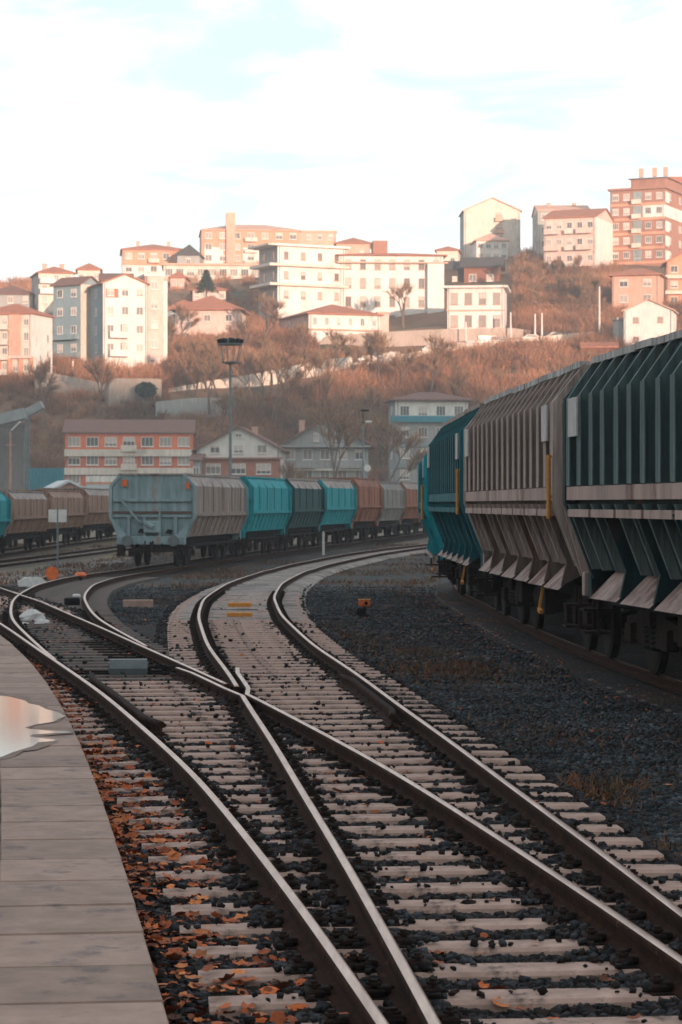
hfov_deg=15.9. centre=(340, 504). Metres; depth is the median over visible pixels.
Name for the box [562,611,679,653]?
rail
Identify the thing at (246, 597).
sleeper
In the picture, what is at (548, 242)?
window
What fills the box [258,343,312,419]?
bare tree
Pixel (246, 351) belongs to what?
bare tree
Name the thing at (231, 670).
sleeper
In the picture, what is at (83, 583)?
sleeper
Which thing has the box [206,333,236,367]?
bare tree
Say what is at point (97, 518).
hopper wagon
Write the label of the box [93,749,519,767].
sleeper
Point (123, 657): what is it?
slide plate
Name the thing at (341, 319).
house
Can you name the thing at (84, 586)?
sleeper
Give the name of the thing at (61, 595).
sleeper
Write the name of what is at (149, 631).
ballast bed
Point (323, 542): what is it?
marker post
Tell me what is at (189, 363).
bare tree
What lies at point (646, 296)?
window
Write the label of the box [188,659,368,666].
sleeper
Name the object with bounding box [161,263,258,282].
apartment block
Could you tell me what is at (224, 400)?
bare tree
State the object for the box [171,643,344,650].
sleeper
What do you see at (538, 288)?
bare tree
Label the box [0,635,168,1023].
platform
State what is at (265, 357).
bare tree
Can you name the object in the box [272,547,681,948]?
rail
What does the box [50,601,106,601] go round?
sleeper
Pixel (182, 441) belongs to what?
window
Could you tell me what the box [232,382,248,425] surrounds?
bare tree
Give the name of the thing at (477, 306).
apartment block
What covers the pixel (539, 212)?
apartment block
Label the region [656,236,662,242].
window
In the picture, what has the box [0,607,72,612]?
sleeper
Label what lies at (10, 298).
window
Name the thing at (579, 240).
window
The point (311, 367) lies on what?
bare tree
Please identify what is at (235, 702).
sleeper
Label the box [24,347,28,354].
window
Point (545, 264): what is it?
bare tree
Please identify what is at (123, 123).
sky
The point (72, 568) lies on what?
path
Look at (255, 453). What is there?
house
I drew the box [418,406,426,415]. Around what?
window
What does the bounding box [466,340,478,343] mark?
parked car
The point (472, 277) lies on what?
window
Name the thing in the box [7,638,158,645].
sleeper
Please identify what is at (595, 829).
sleeper
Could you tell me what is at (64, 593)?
sleeper
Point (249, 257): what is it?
window
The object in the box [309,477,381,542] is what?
hopper wagon
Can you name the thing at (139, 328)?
window
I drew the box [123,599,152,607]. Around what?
concrete block
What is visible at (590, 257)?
window
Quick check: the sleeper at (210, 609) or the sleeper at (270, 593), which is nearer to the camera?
the sleeper at (210, 609)
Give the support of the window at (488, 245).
in the house at (490, 245)
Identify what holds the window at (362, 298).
in the institute at (366, 277)
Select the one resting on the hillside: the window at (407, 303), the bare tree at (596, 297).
the bare tree at (596, 297)
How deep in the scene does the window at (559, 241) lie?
537.71 m
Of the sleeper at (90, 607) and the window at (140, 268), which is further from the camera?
the window at (140, 268)
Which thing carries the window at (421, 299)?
in the institute at (366, 277)
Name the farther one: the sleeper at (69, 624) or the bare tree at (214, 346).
the bare tree at (214, 346)
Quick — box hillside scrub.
[0,246,681,481]
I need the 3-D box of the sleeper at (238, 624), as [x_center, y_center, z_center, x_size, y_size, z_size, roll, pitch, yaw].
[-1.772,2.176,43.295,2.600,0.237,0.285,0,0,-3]
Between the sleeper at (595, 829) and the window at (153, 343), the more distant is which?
the window at (153, 343)
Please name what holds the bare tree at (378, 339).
on the hillside
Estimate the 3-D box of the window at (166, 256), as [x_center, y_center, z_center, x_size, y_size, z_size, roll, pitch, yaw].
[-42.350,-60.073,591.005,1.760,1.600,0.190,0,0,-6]
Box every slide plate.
[80,640,104,642]
[84,643,109,645]
[93,647,118,649]
[97,650,124,652]
[102,653,130,655]
[107,655,135,658]
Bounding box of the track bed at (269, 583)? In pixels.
[167,546,426,624]
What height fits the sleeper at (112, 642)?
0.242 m
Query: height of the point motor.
0.240 m
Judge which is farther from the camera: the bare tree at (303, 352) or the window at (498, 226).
the window at (498, 226)
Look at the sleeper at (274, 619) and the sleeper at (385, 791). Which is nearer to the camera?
the sleeper at (385, 791)
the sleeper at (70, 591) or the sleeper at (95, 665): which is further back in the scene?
the sleeper at (70, 591)
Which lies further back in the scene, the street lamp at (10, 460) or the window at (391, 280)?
the window at (391, 280)
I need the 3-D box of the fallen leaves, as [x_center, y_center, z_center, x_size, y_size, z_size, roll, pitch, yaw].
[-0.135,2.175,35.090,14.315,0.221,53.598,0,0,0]
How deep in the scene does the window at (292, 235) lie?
611.98 m
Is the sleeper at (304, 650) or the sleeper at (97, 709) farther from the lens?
the sleeper at (304, 650)
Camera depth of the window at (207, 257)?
610.05 m
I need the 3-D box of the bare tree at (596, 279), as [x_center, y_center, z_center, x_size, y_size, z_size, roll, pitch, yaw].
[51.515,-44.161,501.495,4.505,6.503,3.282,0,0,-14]
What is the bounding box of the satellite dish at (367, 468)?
[364,465,370,471]
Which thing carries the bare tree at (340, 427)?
on the ground at (417, 541)
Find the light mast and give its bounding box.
[217,337,243,475]
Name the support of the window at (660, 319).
in the house at (645, 319)
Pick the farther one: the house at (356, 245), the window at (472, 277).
the house at (356, 245)
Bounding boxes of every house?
[0,285,34,307]
[75,263,102,280]
[98,273,133,281]
[167,300,188,323]
[168,272,190,288]
[170,296,249,336]
[175,244,204,262]
[190,286,227,300]
[191,426,289,477]
[278,304,383,342]
[278,420,375,477]
[300,230,336,245]
[334,238,371,253]
[375,312,389,331]
[434,246,461,260]
[443,261,463,282]
[459,257,504,282]
[469,233,509,258]
[608,268,667,308]
[621,298,678,345]
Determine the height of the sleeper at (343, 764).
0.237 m
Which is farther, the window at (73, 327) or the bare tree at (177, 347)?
the window at (73, 327)
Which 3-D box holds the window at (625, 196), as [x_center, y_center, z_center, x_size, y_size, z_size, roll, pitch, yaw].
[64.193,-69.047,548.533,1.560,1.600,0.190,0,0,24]
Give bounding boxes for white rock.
[19,609,45,620]
[34,619,49,623]
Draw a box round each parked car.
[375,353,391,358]
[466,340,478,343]
[477,336,497,342]
[522,334,538,337]
[546,332,562,335]
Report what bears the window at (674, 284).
in the apartment block at (673, 274)
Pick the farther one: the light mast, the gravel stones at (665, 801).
the light mast
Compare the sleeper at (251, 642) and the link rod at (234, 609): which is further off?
the link rod at (234, 609)
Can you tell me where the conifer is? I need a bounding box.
[194,269,218,296]
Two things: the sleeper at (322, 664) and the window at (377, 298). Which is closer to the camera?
the sleeper at (322, 664)
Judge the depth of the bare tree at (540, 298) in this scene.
493.00 m
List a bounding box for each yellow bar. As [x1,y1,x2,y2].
[227,612,251,616]
[228,602,250,606]
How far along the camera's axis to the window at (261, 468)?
344.89 m
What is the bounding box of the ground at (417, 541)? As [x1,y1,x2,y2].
[2,525,428,1023]
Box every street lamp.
[5,421,20,489]
[361,409,371,477]
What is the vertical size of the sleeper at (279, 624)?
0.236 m
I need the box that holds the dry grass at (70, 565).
[0,542,442,601]
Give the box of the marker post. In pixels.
[322,531,324,554]
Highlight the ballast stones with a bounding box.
[0,583,681,1023]
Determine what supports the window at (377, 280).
in the institute at (366, 277)
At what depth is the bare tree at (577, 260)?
519.38 m
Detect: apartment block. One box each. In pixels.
[0,304,55,377]
[29,263,76,314]
[49,276,98,365]
[62,419,195,487]
[88,273,149,368]
[120,241,182,276]
[136,273,163,365]
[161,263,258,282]
[198,212,300,263]
[383,392,473,482]
[458,197,521,256]
[531,203,589,256]
[542,208,613,268]
[607,167,681,265]
[660,252,681,304]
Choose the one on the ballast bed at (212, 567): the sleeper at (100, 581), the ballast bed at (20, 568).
the sleeper at (100, 581)
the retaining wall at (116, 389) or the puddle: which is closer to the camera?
the puddle
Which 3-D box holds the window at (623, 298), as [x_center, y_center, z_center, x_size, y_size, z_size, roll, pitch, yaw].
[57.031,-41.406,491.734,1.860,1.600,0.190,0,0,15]
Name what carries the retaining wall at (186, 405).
on the hillside
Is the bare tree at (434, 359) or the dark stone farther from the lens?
the bare tree at (434, 359)
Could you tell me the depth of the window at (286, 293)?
500.83 m
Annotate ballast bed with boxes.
[0,537,116,563]
[0,547,129,574]
[99,532,428,615]
[127,625,658,1016]
[431,582,681,713]
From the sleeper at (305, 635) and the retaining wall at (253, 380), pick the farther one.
the retaining wall at (253, 380)
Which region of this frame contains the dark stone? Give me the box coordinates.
[460,899,475,903]
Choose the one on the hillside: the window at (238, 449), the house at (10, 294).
the house at (10, 294)
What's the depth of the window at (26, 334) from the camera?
422.26 m
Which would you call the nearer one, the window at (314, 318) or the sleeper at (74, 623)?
the sleeper at (74, 623)
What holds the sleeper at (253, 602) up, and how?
on the track bed at (269, 583)
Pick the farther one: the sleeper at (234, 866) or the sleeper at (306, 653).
the sleeper at (306, 653)
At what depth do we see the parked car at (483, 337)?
461.08 m
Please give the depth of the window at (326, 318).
463.19 m
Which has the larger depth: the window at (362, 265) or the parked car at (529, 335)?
the window at (362, 265)
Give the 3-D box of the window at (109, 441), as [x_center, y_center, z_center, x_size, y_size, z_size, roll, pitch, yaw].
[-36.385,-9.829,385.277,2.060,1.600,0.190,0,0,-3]
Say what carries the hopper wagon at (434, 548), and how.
on the rail at (647, 676)
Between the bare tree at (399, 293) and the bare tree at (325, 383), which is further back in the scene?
the bare tree at (399, 293)
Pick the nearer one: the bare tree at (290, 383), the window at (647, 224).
the bare tree at (290, 383)
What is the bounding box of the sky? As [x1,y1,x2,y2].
[0,0,681,282]
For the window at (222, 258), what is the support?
in the apartment block at (230, 241)
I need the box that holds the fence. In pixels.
[29,468,63,489]
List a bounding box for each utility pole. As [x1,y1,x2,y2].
[50,349,51,372]
[465,322,466,341]
[510,312,511,337]
[534,314,535,334]
[541,313,542,335]
[598,287,599,331]
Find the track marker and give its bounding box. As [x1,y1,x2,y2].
[75,572,85,579]
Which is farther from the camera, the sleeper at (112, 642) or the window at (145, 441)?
the window at (145, 441)
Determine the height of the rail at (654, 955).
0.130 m
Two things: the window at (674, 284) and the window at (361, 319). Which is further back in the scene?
the window at (674, 284)
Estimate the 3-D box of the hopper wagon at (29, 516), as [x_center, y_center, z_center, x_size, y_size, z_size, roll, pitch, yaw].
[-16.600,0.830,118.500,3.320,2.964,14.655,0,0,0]
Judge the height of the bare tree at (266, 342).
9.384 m
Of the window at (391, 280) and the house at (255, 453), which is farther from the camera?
the window at (391, 280)
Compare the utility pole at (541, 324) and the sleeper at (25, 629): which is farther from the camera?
the utility pole at (541, 324)
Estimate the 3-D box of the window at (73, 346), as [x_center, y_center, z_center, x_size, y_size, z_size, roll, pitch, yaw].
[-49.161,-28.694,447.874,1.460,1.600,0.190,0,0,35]
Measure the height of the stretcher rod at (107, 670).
0.098 m
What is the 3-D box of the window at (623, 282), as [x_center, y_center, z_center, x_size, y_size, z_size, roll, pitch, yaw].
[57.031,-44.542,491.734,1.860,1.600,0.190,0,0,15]
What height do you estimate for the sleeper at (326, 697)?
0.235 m
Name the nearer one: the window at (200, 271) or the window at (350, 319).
the window at (350, 319)
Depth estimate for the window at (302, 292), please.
502.48 m
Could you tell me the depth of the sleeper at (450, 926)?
12.35 m
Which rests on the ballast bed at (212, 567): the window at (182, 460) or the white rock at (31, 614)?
the white rock at (31, 614)
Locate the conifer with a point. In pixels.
(206, 282)
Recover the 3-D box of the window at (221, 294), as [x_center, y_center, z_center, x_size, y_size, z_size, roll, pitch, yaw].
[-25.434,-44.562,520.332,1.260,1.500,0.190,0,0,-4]
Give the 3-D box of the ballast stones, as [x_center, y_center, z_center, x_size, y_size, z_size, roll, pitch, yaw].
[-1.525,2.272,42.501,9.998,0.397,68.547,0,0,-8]
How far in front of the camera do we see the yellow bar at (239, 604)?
50.83 m
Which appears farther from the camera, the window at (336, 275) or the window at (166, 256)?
the window at (166, 256)
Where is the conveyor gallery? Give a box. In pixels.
[0,401,44,425]
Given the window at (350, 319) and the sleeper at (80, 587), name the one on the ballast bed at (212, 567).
the sleeper at (80, 587)
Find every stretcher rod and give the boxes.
[73,670,161,671]
[78,667,173,674]
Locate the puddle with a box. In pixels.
[0,696,71,756]
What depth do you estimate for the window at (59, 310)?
449.82 m
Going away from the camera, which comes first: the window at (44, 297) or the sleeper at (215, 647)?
the sleeper at (215, 647)
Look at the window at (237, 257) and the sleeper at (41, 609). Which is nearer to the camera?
the sleeper at (41, 609)
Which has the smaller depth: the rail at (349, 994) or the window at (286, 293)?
the rail at (349, 994)
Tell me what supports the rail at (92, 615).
on the ballast bed at (212, 567)
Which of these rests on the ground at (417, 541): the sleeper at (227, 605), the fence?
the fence
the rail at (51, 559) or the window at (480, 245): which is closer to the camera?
the rail at (51, 559)
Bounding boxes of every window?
[2,317,7,325]
[2,332,7,341]
[2,348,7,355]
[2,363,7,370]
[7,296,12,303]
[13,363,17,371]
[22,296,27,303]
[23,317,28,325]
[23,362,28,371]
[24,332,28,340]
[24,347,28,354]
[41,295,47,302]
[56,289,62,298]
[56,308,62,316]
[56,326,62,334]
[57,344,62,352]
[68,437,80,446]
[68,456,80,465]
[69,475,80,483]
[70,289,75,297]
[70,307,76,315]
[71,325,76,333]
[71,344,75,351]
[86,437,98,446]
[86,456,98,465]
[94,272,98,278]
[104,437,116,446]
[104,456,116,465]
[107,287,114,296]
[107,306,114,314]
[107,325,113,332]
[107,343,113,351]
[121,288,128,296]
[122,306,128,314]
[122,325,128,331]
[122,343,128,349]
[123,437,134,444]
[123,456,134,463]
[125,253,131,258]
[125,266,131,271]
[136,288,142,296]
[136,307,143,315]
[136,325,142,333]
[136,344,143,352]
[138,253,144,258]
[138,266,144,271]
[141,437,153,446]
[141,456,153,465]
[150,253,156,257]
[150,266,156,270]
[150,281,157,289]
[150,301,158,309]
[150,320,157,328]
[150,340,158,348]
[150,359,157,365]
[159,437,170,446]
[159,456,171,465]
[163,253,169,259]
[165,268,172,275]
[171,279,175,285]
[176,268,183,274]
[177,456,189,465]
[178,437,188,446]
[179,279,183,285]
[187,269,194,275]
[193,467,198,473]
[194,292,199,298]
[198,269,204,275]
[204,315,210,321]
[205,232,211,238]
[205,243,211,249]
[205,255,211,260]
[206,464,220,474]
[208,269,215,274]
[209,445,220,453]
[219,232,225,238]
[219,244,225,249]
[219,255,225,261]
[219,269,226,276]
[219,292,224,298]
[225,315,232,321]
[230,269,237,276]
[232,463,245,474]
[233,445,243,453]
[235,232,239,238]
[235,244,240,250]
[235,255,240,261]
[235,433,241,437]
[241,269,248,276]
[247,255,253,259]
[252,270,258,276]
[256,445,266,453]
[256,463,271,474]
[261,233,268,239]
[275,233,282,239]
[284,251,288,259]
[284,271,288,278]
[284,290,288,298]
[285,449,294,459]
[289,233,296,239]
[301,252,305,260]
[301,272,304,279]
[301,291,305,299]
[303,449,311,459]
[303,471,311,477]
[313,317,316,324]
[313,433,319,441]
[317,272,322,280]
[318,253,322,261]
[318,292,321,299]
[320,449,329,459]
[320,471,329,476]
[324,317,328,325]
[334,254,338,261]
[334,273,339,281]
[334,293,339,300]
[336,318,340,325]
[337,449,346,459]
[337,471,346,476]
[345,259,351,269]
[345,278,350,287]
[345,296,351,306]
[349,318,352,325]
[355,449,364,459]
[355,471,364,477]
[360,259,365,269]
[360,278,365,288]
[360,296,365,306]
[360,318,364,326]
[372,319,375,326]
[374,259,380,269]
[374,278,380,288]
[375,296,380,306]
[389,260,394,269]
[389,278,394,288]
[389,297,394,306]
[400,406,408,415]
[400,427,409,437]
[400,448,409,458]
[400,470,408,479]
[404,260,409,269]
[404,278,409,288]
[404,297,409,306]
[418,278,424,288]
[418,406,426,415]
[418,427,427,437]
[419,260,423,269]
[419,297,423,306]
[436,406,445,415]
[450,315,457,327]
[451,293,457,304]
[452,276,456,281]
[454,406,463,415]
[464,315,471,327]
[465,293,471,304]
[469,274,476,281]
[478,243,482,248]
[479,293,486,304]
[479,315,485,326]
[485,243,490,248]
[486,274,493,281]
[493,243,498,248]
[493,293,500,304]
[493,315,499,326]
[496,212,501,216]
[496,224,501,228]
[501,243,506,248]
[546,223,551,228]
[546,239,551,245]
[546,256,551,261]
[557,222,561,228]
[557,239,561,245]
[566,239,571,245]
[567,222,572,228]
[567,255,572,261]
[577,222,582,227]
[577,238,582,244]
[588,221,592,227]
[588,238,592,244]
[588,254,592,260]
[612,194,618,201]
[612,209,618,215]
[613,223,618,230]
[613,238,618,244]
[613,252,618,259]
[619,295,627,302]
[620,279,627,286]
[623,194,629,200]
[623,208,628,215]
[623,223,629,229]
[623,237,628,244]
[623,252,629,258]
[633,317,638,322]
[642,279,651,286]
[643,294,650,299]
[645,192,651,199]
[645,207,650,213]
[645,222,651,228]
[645,236,650,243]
[645,251,651,257]
[656,192,661,198]
[656,206,662,213]
[656,221,661,228]
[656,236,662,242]
[656,250,661,257]
[657,317,663,322]
[670,265,677,272]
[671,281,677,287]
[671,297,677,303]
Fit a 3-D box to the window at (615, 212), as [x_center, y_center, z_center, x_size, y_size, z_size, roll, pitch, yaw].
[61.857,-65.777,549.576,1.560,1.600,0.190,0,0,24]
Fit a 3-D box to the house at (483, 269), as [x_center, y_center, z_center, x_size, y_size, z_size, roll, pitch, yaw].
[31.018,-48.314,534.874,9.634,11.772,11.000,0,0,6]
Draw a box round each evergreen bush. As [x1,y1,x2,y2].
[134,381,158,400]
[550,260,564,268]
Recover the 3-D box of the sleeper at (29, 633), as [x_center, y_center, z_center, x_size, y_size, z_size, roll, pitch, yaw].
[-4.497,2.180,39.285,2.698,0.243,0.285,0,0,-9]
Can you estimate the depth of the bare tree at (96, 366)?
405.97 m
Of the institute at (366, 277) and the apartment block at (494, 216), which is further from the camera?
the apartment block at (494, 216)
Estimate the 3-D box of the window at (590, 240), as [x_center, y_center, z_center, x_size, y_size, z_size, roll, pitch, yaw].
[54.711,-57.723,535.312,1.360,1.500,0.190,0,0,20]
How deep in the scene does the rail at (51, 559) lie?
107.38 m
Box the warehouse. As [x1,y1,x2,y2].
[0,422,26,489]
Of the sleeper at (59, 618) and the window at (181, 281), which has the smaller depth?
the sleeper at (59, 618)
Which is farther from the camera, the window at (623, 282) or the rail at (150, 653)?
the window at (623, 282)
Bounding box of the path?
[0,552,172,582]
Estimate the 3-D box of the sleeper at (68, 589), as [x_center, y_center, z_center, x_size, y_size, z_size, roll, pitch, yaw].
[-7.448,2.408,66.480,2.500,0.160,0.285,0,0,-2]
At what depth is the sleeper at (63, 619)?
44.24 m
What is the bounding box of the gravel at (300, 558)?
[2,544,681,847]
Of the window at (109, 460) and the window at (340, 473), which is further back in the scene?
the window at (109, 460)
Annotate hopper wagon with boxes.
[0,489,86,546]
[0,490,50,552]
[0,492,10,546]
[38,488,113,541]
[83,525,114,537]
[109,473,247,566]
[195,476,291,556]
[247,478,324,550]
[289,478,356,546]
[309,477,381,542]
[344,482,404,538]
[382,482,420,535]
[392,518,426,533]
[417,454,465,595]
[427,403,511,614]
[464,361,637,658]
[563,329,681,674]
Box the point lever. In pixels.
[18,567,58,586]
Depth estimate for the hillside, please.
428.26 m
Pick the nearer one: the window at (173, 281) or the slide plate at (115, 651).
the slide plate at (115, 651)
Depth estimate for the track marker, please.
78.31 m
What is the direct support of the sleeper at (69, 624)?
on the ballast bed at (212, 567)
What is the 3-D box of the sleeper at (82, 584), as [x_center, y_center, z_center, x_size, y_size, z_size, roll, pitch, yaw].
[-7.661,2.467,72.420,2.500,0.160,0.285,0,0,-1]
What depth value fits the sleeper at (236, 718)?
23.88 m
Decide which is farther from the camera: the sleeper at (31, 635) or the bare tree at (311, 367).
the bare tree at (311, 367)
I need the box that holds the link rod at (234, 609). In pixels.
[211,609,257,609]
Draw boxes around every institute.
[248,243,350,323]
[337,232,447,317]
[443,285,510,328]
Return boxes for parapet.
[355,331,593,364]
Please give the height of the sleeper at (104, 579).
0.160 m
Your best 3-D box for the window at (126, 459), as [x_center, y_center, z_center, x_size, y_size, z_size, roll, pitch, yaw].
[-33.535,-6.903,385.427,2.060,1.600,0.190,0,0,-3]
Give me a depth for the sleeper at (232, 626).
42.59 m
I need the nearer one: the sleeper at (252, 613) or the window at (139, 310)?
the sleeper at (252, 613)
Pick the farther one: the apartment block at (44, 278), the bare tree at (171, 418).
the apartment block at (44, 278)
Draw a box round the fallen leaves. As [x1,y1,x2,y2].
[0,594,679,1023]
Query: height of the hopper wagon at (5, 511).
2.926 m
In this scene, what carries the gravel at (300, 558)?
on the ground at (417, 541)
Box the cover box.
[108,659,177,674]
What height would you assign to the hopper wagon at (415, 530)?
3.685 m
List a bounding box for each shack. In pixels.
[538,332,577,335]
[580,342,618,359]
[611,317,623,341]
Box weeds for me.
[314,582,681,857]
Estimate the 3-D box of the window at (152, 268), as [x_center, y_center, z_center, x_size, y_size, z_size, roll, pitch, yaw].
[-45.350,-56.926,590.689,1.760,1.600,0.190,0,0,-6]
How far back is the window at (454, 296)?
476.96 m
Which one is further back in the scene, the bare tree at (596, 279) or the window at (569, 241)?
the window at (569, 241)
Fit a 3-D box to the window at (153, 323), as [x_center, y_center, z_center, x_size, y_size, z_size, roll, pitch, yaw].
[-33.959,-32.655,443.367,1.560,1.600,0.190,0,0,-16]
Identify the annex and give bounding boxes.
[189,451,205,473]
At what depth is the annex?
343.04 m
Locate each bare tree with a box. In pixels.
[25,359,66,428]
[80,353,116,419]
[163,415,181,419]
[167,315,179,358]
[171,337,191,366]
[172,347,203,398]
[174,301,202,339]
[179,335,211,397]
[184,362,199,397]
[196,347,234,414]
[197,340,223,397]
[198,346,219,391]
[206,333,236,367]
[206,389,238,433]
[222,311,253,352]
[224,347,260,401]
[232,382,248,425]
[236,347,256,372]
[246,355,272,398]
[247,292,287,337]
[256,345,279,393]
[258,333,287,384]
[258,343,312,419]
[274,370,302,404]
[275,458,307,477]
[286,317,314,351]
[296,350,324,401]
[297,345,312,384]
[303,392,375,476]
[305,345,335,396]
[306,367,340,418]
[324,325,359,372]
[345,342,370,376]
[347,398,374,430]
[358,330,383,370]
[358,385,387,437]
[363,328,396,385]
[364,403,388,470]
[365,412,427,481]
[380,279,415,328]
[387,342,424,394]
[420,329,459,378]
[423,348,449,391]
[443,364,473,395]
[447,355,472,394]
[512,249,533,279]
[526,263,550,296]
[529,281,544,305]
[531,293,545,313]
[532,256,548,271]
[547,256,567,273]
[553,272,572,298]
[560,267,594,301]
[569,254,583,273]
[579,284,601,312]
[583,271,599,291]
[586,276,599,293]
[589,290,610,317]
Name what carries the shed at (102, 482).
on the ground at (417, 541)
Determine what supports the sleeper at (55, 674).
on the ground at (417, 541)
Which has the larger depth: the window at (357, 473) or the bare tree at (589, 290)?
the bare tree at (589, 290)
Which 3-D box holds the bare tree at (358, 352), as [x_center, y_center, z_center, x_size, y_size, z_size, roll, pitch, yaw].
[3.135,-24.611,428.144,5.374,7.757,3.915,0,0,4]
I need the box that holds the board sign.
[48,508,66,569]
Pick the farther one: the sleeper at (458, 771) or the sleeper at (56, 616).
the sleeper at (56, 616)
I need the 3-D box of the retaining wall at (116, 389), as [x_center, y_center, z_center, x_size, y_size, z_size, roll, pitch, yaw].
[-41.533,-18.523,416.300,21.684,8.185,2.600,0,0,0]
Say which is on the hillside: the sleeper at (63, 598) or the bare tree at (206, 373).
the bare tree at (206, 373)
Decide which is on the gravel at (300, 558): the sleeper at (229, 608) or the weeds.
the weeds
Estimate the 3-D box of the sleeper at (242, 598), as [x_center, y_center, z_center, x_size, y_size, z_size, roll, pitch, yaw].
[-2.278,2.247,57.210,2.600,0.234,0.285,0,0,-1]
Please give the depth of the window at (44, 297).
500.22 m
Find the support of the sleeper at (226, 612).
on the track bed at (269, 583)
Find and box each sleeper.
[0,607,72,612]
[0,620,126,626]
[0,631,145,638]
[2,613,116,618]
[2,614,118,619]
[2,616,119,621]
[2,617,121,623]
[2,619,123,624]
[2,622,128,628]
[2,633,149,640]
[3,611,115,616]
[5,624,131,630]
[5,636,152,643]
[7,626,134,632]
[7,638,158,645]
[10,628,138,634]
[10,640,162,647]
[13,629,139,636]
[14,642,167,650]
[16,645,172,652]
[17,592,110,593]
[20,590,112,590]
[20,647,177,655]
[23,650,182,658]
[27,653,184,661]
[30,655,193,664]
[32,593,101,593]
[34,658,195,667]
[35,594,109,595]
[35,595,108,596]
[35,596,108,597]
[36,591,111,592]
[37,598,107,599]
[38,661,203,669]
[39,599,103,599]
[40,589,113,590]
[40,600,106,600]
[41,597,107,597]
[42,665,167,671]
[42,668,175,677]
[43,588,115,589]
[45,672,175,681]
[46,587,118,588]
[47,674,395,684]
[49,586,121,587]
[49,677,400,688]
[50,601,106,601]
[51,681,408,692]
[53,585,123,585]
[54,685,414,696]
[57,584,125,585]
[59,689,421,701]
[60,606,107,607]
[61,583,127,584]
[61,592,109,593]
[61,607,108,608]
[62,698,434,711]
[63,693,427,705]
[65,582,131,583]
[65,702,441,717]
[67,609,109,610]
[68,707,447,722]
[69,581,136,582]
[70,712,455,728]
[73,718,467,732]
[75,580,140,581]
[76,723,476,740]
[79,729,484,744]
[82,579,144,580]
[83,736,496,751]
[86,578,148,579]
[87,742,508,759]
[93,577,154,578]
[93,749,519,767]
[99,757,532,777]
[105,765,544,783]
[111,774,557,792]
[117,783,572,804]
[123,792,588,815]
[129,803,605,826]
[135,814,623,837]
[141,826,642,850]
[148,839,663,865]
[155,853,681,881]
[163,869,681,900]
[167,622,315,628]
[167,623,318,629]
[167,625,320,631]
[167,627,322,633]
[167,629,324,635]
[167,630,327,638]
[167,632,329,639]
[168,618,312,624]
[168,620,314,626]
[168,634,332,641]
[168,637,335,643]
[168,639,338,646]
[168,641,341,648]
[169,615,309,621]
[169,617,310,622]
[169,646,347,653]
[169,648,351,656]
[170,612,307,618]
[170,614,308,619]
[171,611,306,616]
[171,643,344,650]
[171,886,681,918]
[172,610,305,615]
[173,608,304,613]
[174,606,302,610]
[174,607,303,612]
[174,650,354,658]
[175,605,301,609]
[176,604,301,608]
[177,603,300,607]
[177,653,358,661]
[178,602,300,606]
[179,904,681,940]
[180,600,299,604]
[182,599,298,602]
[182,656,364,664]
[184,597,298,601]
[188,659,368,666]
[188,925,672,962]
[189,595,298,598]
[189,598,295,601]
[192,593,299,596]
[195,662,373,670]
[198,948,681,989]
[201,665,379,673]
[207,594,285,597]
[208,668,385,677]
[208,974,679,1017]
[211,671,390,679]
[213,590,291,593]
[291,1006,681,1023]
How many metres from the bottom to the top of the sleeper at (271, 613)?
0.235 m
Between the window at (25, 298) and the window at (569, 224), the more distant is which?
the window at (569, 224)
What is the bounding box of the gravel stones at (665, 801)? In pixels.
[1,583,681,1023]
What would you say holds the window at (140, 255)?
in the apartment block at (137, 260)
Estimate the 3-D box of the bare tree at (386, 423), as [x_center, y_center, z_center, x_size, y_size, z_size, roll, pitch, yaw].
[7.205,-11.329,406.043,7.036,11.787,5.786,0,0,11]
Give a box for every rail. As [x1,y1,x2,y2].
[0,534,116,551]
[0,537,116,556]
[0,546,116,562]
[0,547,131,567]
[0,587,229,687]
[0,623,388,1023]
[8,531,425,660]
[81,533,426,648]
[89,673,168,735]
[172,667,441,1023]
[196,544,426,691]
[235,667,681,999]
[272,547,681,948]
[336,674,399,727]
[452,583,681,694]
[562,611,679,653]
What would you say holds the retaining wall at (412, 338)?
on the hillside
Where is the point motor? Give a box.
[64,594,80,604]
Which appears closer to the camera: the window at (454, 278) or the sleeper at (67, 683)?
the sleeper at (67, 683)
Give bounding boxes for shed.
[44,480,84,487]
[86,476,116,488]
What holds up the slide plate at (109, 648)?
on the sleeper at (122, 648)
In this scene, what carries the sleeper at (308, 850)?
on the gravel at (300, 558)
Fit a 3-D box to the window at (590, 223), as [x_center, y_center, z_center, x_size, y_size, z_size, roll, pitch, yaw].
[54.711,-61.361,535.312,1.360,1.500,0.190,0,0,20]
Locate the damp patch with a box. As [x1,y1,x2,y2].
[0,692,72,759]
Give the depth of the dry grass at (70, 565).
93.92 m
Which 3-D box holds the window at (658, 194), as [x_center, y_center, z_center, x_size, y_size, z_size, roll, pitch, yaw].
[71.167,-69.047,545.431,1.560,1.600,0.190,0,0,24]
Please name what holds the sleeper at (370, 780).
on the ground at (417, 541)
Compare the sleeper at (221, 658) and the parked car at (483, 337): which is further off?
the parked car at (483, 337)
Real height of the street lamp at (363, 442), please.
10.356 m
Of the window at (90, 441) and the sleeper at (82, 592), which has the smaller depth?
the sleeper at (82, 592)
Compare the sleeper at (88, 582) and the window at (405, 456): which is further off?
the window at (405, 456)
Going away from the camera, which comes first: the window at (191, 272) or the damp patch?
the damp patch
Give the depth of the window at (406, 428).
388.05 m
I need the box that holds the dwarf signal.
[352,599,370,616]
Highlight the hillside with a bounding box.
[0,256,679,479]
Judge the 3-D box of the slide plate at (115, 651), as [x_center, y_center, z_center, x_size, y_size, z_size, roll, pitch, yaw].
[-3.265,2.123,35.100,0.470,0.045,0.120,0,0,0]
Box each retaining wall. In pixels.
[35,372,161,406]
[156,398,228,419]
[165,357,352,391]
[318,328,536,346]

